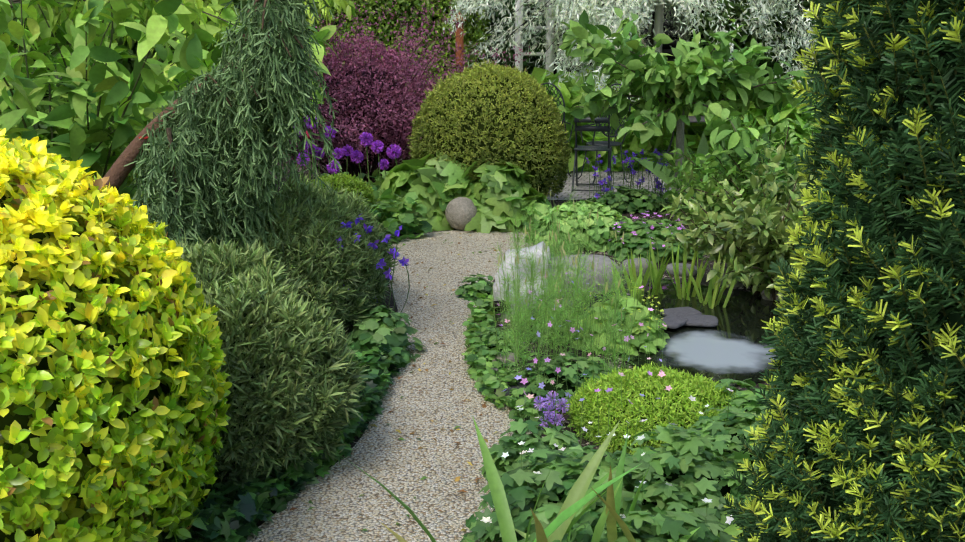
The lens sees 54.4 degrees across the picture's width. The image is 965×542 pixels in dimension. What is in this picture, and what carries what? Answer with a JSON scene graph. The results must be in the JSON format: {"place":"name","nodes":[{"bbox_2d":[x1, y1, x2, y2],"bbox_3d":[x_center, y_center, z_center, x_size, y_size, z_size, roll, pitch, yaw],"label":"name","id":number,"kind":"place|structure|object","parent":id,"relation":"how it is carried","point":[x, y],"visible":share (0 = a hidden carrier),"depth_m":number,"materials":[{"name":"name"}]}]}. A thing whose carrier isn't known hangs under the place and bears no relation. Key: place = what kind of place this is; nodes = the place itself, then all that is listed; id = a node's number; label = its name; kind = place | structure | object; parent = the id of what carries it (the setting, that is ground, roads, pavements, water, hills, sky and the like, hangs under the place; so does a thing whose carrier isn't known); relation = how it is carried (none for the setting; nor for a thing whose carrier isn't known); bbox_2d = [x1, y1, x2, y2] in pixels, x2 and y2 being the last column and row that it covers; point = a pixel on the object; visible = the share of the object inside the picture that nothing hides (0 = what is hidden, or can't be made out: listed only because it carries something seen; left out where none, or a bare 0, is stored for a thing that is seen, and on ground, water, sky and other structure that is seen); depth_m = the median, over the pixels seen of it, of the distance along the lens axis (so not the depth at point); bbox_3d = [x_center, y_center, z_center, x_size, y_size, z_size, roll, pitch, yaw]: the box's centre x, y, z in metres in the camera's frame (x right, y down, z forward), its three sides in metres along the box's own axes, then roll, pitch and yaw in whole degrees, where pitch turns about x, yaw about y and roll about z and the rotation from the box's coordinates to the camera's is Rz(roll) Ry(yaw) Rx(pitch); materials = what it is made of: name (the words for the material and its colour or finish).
{"place":"outdoors","nodes":[
{"label":"outdoors","id":0,"kind":"place"},
{"bbox_2d":[246,230,533,541],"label":"gravel path","id":1,"kind":"structure","parent":0,"point":[388,459],"depth_m":4.11,"materials":[{"name":"beige gravel"}]},
{"bbox_2d":[271,231,522,541],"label":"path litter","id":2,"kind":"object","parent":1,"relation":"on","point":[424,477],"visible":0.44,"depth_m":4.23,"materials":[{"name":"beige gravel"}]},
{"bbox_2d":[249,155,782,533],"bbox_3d":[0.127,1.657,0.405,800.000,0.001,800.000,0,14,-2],"label":"ground","id":3,"kind":"structure","parent":0,"point":[583,442],"depth_m":6.26,"materials":[{"name":"soil"}]},
{"bbox_2d":[0,128,231,541],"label":"golden euonymus","id":4,"kind":"object","parent":3,"relation":"on","point":[105,315],"visible":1,"depth_m":2.49,"materials":[{"name":"yellow plant"}]},
{"bbox_2d":[4,0,272,189],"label":"boundary","id":5,"kind":"object","parent":3,"relation":"on","point":[129,66],"visible":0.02,"depth_m":8.85,"materials":[{"name":"green plant"}]},
{"bbox_2d":[0,0,337,226],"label":"leafy shrub","id":6,"kind":"object","parent":3,"relation":"on","point":[98,80],"visible":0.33,"depth_m":5.24,"materials":[{"name":"green plant"}]},
{"bbox_2d":[0,0,355,80],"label":"tree","id":7,"kind":"object","parent":3,"relation":"on","point":[64,18],"visible":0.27,"depth_m":6.92,"materials":[{"name":"green plant"}]},
{"bbox_2d":[104,0,341,263],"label":"weeping conifer","id":8,"kind":"object","parent":3,"relation":"on","point":[212,138],"visible":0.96,"depth_m":4.54,"materials":[{"name":"green plant"}]},
{"bbox_2d":[163,230,369,488],"bbox_3d":[-1.080,0.303,3.965,1.037,0.906,1.534,-7,16,-27],"label":"bush","id":9,"kind":"object","parent":3,"relation":"on","point":[294,380],"visible":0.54,"depth_m":3.56,"materials":[{"name":"green plant"}]},
{"bbox_2d":[128,340,405,541],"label":"ivy ground cover","id":10,"kind":"object","parent":3,"relation":"on","point":[230,512],"visible":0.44,"depth_m":3.48,"materials":[{"name":"green plant"}]},
{"bbox_2d":[193,173,403,331],"bbox_3d":[-1.126,-0.124,5.582,1.247,0.952,2.001,0,14,-2],"label":"bush","id":11,"kind":"object","parent":3,"relation":"on","point":[314,218],"visible":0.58,"depth_m":5.05,"materials":[{"name":"green plant"}]},
{"bbox_2d":[310,172,378,209],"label":"bush","id":12,"kind":"object","parent":3,"relation":"on","point":[346,180],"visible":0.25,"depth_m":8.27,"materials":[{"name":"green plant"}]},
{"bbox_2d":[295,116,400,201],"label":"allium flowers","id":13,"kind":"object","parent":3,"relation":"on","point":[355,155],"visible":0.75,"depth_m":8.96,"materials":[{"name":"purple plant"}]},
{"bbox_2d":[286,169,452,244],"bbox_3d":[-1.571,-0.514,8.326,1.980,0.501,3.710,11,18,36],"label":"leafy plant","id":14,"kind":"object","parent":3,"relation":"on","point":[395,219],"visible":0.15,"depth_m":8.16,"materials":[{"name":"green plant"}]},
{"bbox_2d":[336,213,425,367],"bbox_3d":[-0.674,-0.059,5.837,0.507,0.826,2.068,-2,14,-9],"label":"columbine","id":15,"kind":"object","parent":3,"relation":"on","point":[370,330],"visible":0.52,"depth_m":5.08,"materials":[{"name":"green plant"}]},
{"bbox_2d":[273,0,491,155],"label":"hornbeam hedge","id":16,"kind":"object","parent":3,"relation":"on","point":[399,7],"visible":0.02,"depth_m":13.48,"materials":[{"name":"green plant"}]},
{"bbox_2d":[273,0,529,181],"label":"purple shrub","id":17,"kind":"object","parent":3,"relation":"on","point":[380,101],"visible":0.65,"depth_m":10.32,"materials":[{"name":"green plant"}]},
{"bbox_2d":[450,12,466,74],"bbox_3d":[-0.321,-2.608,13.274,0.260,2.050,0.260,0,14,-2],"label":"wooden post","id":18,"kind":"object","parent":3,"relation":"on","point":[460,38],"visible":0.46,"depth_m":13.07,"materials":[{"name":"brown wood"}]},
{"bbox_2d":[445,197,477,229],"bbox_3d":[-0.188,-0.521,8.530,0.304,0.306,0.306,0,14,-2],"label":"stone sphere","id":19,"kind":"object","parent":3,"relation":"on","point":[460,212],"visible":0.83,"depth_m":8.41,"materials":[{"name":"grey stone"}]},
{"bbox_2d":[376,152,551,233],"bbox_3d":[-0.208,-0.711,8.746,1.780,0.931,1.007,0,14,-2],"label":"leafy plant","id":20,"kind":"object","parent":3,"relation":"on","point":[495,193],"visible":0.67,"depth_m":8.49,"materials":[{"name":"green plant"}]},
{"bbox_2d":[455,274,493,300],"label":"plant","id":21,"kind":"object","parent":3,"relation":"on","point":[468,291],"visible":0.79,"depth_m":6.30,"materials":[{"name":"green plant"}]},
{"bbox_2d":[407,59,571,198],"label":"yew dome","id":22,"kind":"structure","parent":3,"relation":"on","point":[470,117],"depth_m":8.74,"materials":[{"name":"green plant"}]},
{"bbox_2d":[473,327,528,366],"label":"leafy plant","id":23,"kind":"object","parent":3,"relation":"on","point":[493,338],"visible":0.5,"depth_m":5.12,"materials":[{"name":"green plant"}]},
{"bbox_2d":[462,291,557,428],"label":"ground cover plants","id":24,"kind":"object","parent":3,"relation":"on","point":[487,383],"visible":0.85,"depth_m":4.78,"materials":[{"name":"green plant"}]},
{"bbox_2d":[486,0,545,76],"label":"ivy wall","id":25,"kind":"structure","parent":3,"relation":"on","point":[529,65],"depth_m":14.11,"materials":[{"name":"green plant"}]},
{"bbox_2d":[492,241,550,321],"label":"granite block","id":26,"kind":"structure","parent":3,"relation":"on","point":[508,261],"depth_m":5.79,"materials":[{"name":"grey stone"}]},
{"bbox_2d":[479,406,588,494],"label":"ground cover plant","id":27,"kind":"object","parent":3,"relation":"on","point":[505,452],"visible":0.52,"depth_m":3.70,"materials":[{"name":"green plant"}]},
{"bbox_2d":[349,417,742,541],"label":"iris leaves","id":28,"kind":"object","parent":3,"relation":"on","point":[577,499],"visible":1,"depth_m":2.83,"materials":[{"name":"green plant"}]},
{"bbox_2d":[513,293,580,344],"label":"herb","id":29,"kind":"object","parent":3,"relation":"on","point":[534,340],"visible":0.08,"depth_m":5.46,"materials":[{"name":"green plant"}]},
{"bbox_2d":[534,391,569,433],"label":"flowers","id":30,"kind":"object","parent":3,"relation":"on","point":[544,405],"visible":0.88,"depth_m":4.15,"materials":[{"name":"purple plant"}]},
{"bbox_2d":[499,352,619,413],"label":"herb","id":31,"kind":"object","parent":3,"relation":"on","point":[561,386],"visible":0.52,"depth_m":4.51,"materials":[{"name":"green plant"}]},
{"bbox_2d":[523,199,605,238],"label":"plant","id":32,"kind":"object","parent":3,"relation":"on","point":[582,201],"visible":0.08,"depth_m":8.12,"materials":[{"name":"green plant"}]},
{"bbox_2d":[550,251,579,257],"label":"herb","id":33,"kind":"object","parent":3,"relation":"on","point":[566,252],"visible":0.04,"depth_m":7.02,"materials":[{"name":"green plant"}]},
{"bbox_2d":[488,186,647,383],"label":"fennel grasses","id":34,"kind":"object","parent":3,"relation":"on","point":[551,287],"visible":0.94,"depth_m":4.97,"materials":[{"name":"green plant"}]},
{"bbox_2d":[526,201,632,251],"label":"leafy plant","id":35,"kind":"object","parent":3,"relation":"on","point":[602,227],"visible":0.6,"depth_m":7.75,"materials":[{"name":"green plant"}]},
{"bbox_2d":[494,272,671,454],"bbox_3d":[0.474,0.331,4.839,0.871,0.429,2.653,0,14,-2],"label":"cranesbill","id":36,"kind":"object","parent":3,"relation":"on","point":[529,396],"visible":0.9,"depth_m":4.25,"materials":[{"name":"green plant"}]},
{"bbox_2d":[460,421,708,541],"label":"ground cover plant","id":37,"kind":"object","parent":3,"relation":"on","point":[563,477],"visible":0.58,"depth_m":3.16,"materials":[{"name":"green plant"}]},
{"bbox_2d":[567,370,620,412],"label":"herb","id":38,"kind":"object","parent":3,"relation":"on","point":[597,380],"visible":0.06,"depth_m":4.42,"materials":[{"name":"green plant"}]},
{"bbox_2d":[515,0,689,74],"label":"garden house","id":39,"kind":"structure","parent":3,"relation":"on","point":[660,16],"depth_m":12.75,"materials":[{"name":"white paint"}]},
{"bbox_2d":[570,279,669,355],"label":"leafy plant","id":40,"kind":"object","parent":3,"relation":"on","point":[654,336],"visible":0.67,"depth_m":5.24,"materials":[{"name":"green plant"}]},
{"bbox_2d":[518,498,739,541],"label":"ground cover plant","id":41,"kind":"object","parent":3,"relation":"on","point":[675,529],"visible":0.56,"depth_m":2.86,"materials":[{"name":"green plant"}]},
{"bbox_2d":[586,148,671,214],"bbox_3d":[1.491,-0.917,9.585,0.993,0.656,0.842,0,14,-2],"label":"columbine","id":42,"kind":"object","parent":3,"relation":"on","point":[623,199],"depth_m":9.43,"materials":[{"name":"green plant"}]},
{"bbox_2d":[443,0,822,101],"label":"tree","id":43,"kind":"object","parent":3,"relation":"on","point":[600,12],"visible":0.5,"depth_m":11.62,"materials":[{"name":"white plant"}]},
{"bbox_2d":[484,254,782,396],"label":"rocks","id":44,"kind":"object","parent":3,"relation":"on","point":[675,318],"visible":0.27,"depth_m":6.31,"materials":[{"name":"grey stone"}]},
{"bbox_2d":[564,361,741,459],"bbox_3d":[0.777,0.591,4.197,0.841,0.297,0.766,0,14,-2],"label":"low bush","id":45,"kind":"object","parent":3,"relation":"on","point":[676,405],"visible":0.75,"depth_m":4.06,"materials":[{"name":"green plant"}]},
{"bbox_2d":[606,211,702,262],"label":"pink geranium","id":46,"kind":"object","parent":3,"relation":"on","point":[639,235],"visible":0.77,"depth_m":7.40,"materials":[{"name":"green plant"}]},
{"bbox_2d":[520,61,827,172],"bbox_3d":[2.685,-1.925,12.543,4.916,1.695,2.110,2,14,7],"label":"leafy shrub","id":47,"kind":"object","parent":3,"relation":"on","point":[693,132],"visible":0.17,"depth_m":12.04,"materials":[{"name":"green plant"}]},
{"bbox_2d":[596,404,756,541],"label":"ground cover plant","id":48,"kind":"object","parent":3,"relation":"on","point":[692,476],"visible":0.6,"depth_m":3.24,"materials":[{"name":"green plant"}]},
{"bbox_2d":[557,7,822,216],"bbox_3d":[1.717,-1.457,8.753,2.523,2.007,2.275,10,17,34],"label":"young tree","id":49,"kind":"object","parent":3,"relation":"on","point":[709,82],"visible":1,"depth_m":8.59,"materials":[{"name":"green plant"}]},
{"bbox_2d":[674,185,746,221],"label":"shrub","id":50,"kind":"object","parent":3,"relation":"on","point":[688,210],"depth_m":8.76,"materials":[{"name":"green plant"}]},
{"bbox_2d":[633,126,790,205],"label":"paddle perennial","id":51,"kind":"object","parent":3,"relation":"on","point":[703,147],"visible":0.12,"depth_m":9.29,"materials":[{"name":"green plant"}]},
{"bbox_2d":[676,388,767,479],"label":"ground cover plant","id":52,"kind":"object","parent":3,"relation":"on","point":[712,428],"visible":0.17,"depth_m":3.69,"materials":[{"name":"green plant"}]},
{"bbox_2d":[646,106,825,234],"bbox_3d":[2.561,-0.860,7.949,2.182,1.266,2.236,0,14,-2],"label":"broadleaf shrub","id":53,"kind":"object","parent":3,"relation":"on","point":[753,150],"visible":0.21,"depth_m":7.94,"materials":[{"name":"green plant"}]},
{"bbox_2d":[660,144,815,300],"bbox_3d":[1.988,-0.284,6.129,1.749,1.014,1.563,5,15,20],"label":"broadleaf shrub","id":54,"kind":"object","parent":3,"relation":"on","point":[762,237],"visible":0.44,"depth_m":6.11,"materials":[{"name":"green plant"}]},
{"bbox_2d":[704,378,771,427],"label":"herb","id":55,"kind":"object","parent":3,"relation":"on","point":[747,397],"visible":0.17,"depth_m":4.08,"materials":[{"name":"green plant"}]},
{"bbox_2d":[689,0,832,77],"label":"tree","id":56,"kind":"object","parent":3,"relation":"on","point":[740,43],"visible":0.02,"depth_m":11.88,"materials":[{"name":"green plant"}]},
{"bbox_2d":[721,0,964,541],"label":"yew bush","id":57,"kind":"object","parent":3,"relation":"on","point":[862,431],"visible":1,"depth_m":2.06,"materials":[{"name":"green plant"}]},
{"bbox_2d":[544,171,671,199],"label":"patio","id":58,"kind":"structure","parent":0,"point":[584,178],"depth_m":11.21,"materials":[{"name":"grey stone"}]},
{"bbox_2d":[541,82,572,181],"bbox_3d":[0.827,-1.705,11.424,0.528,1.186,0.556,3,14,13],"label":"lattice chair","id":59,"kind":"object","parent":58,"relation":"on","point":[560,94],"visible":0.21,"depth_m":11.08,"materials":[{"name":"paint"}]},
{"bbox_2d":[571,115,611,191],"bbox_3d":[1.252,-1.358,10.687,0.422,0.872,0.478,2,14,10],"label":"bistro chair","id":60,"kind":"object","parent":58,"relation":"on","point":[608,148],"visible":0.92,"depth_m":10.54,"materials":[{"name":"paint"}]},
{"bbox_2d":[578,83,630,183],"bbox_3d":[1.477,-1.661,11.251,0.528,1.184,0.556,-4,15,-16],"label":"lattice chair","id":61,"kind":"object","parent":58,"relation":"on","point":[601,143],"visible":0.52,"depth_m":11.17,"materials":[{"name":"paint"}]},
{"bbox_2d":[652,115,705,173],"bbox_3d":[2.442,-1.547,11.722,0.960,0.740,0.960,0,14,-2],"label":"garden table","id":62,"kind":"object","parent":58,"relation":"on","point":[692,119],"visible":0.1,"depth_m":11.69,"materials":[{"name":"paint"}]},
{"bbox_2d":[573,276,788,385],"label":"pond water","id":63,"kind":"structure","parent":0,"point":[730,346],"depth_m":5.43,"materials":[{"name":"black liquid"}]},
{"bbox_2d":[610,234,740,308],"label":"iris leaves","id":64,"kind":"object","parent":63,"relation":"in","point":[655,274],"visible":0.88,"depth_m":6.12,"materials":[{"name":"green plant"}]}
]}

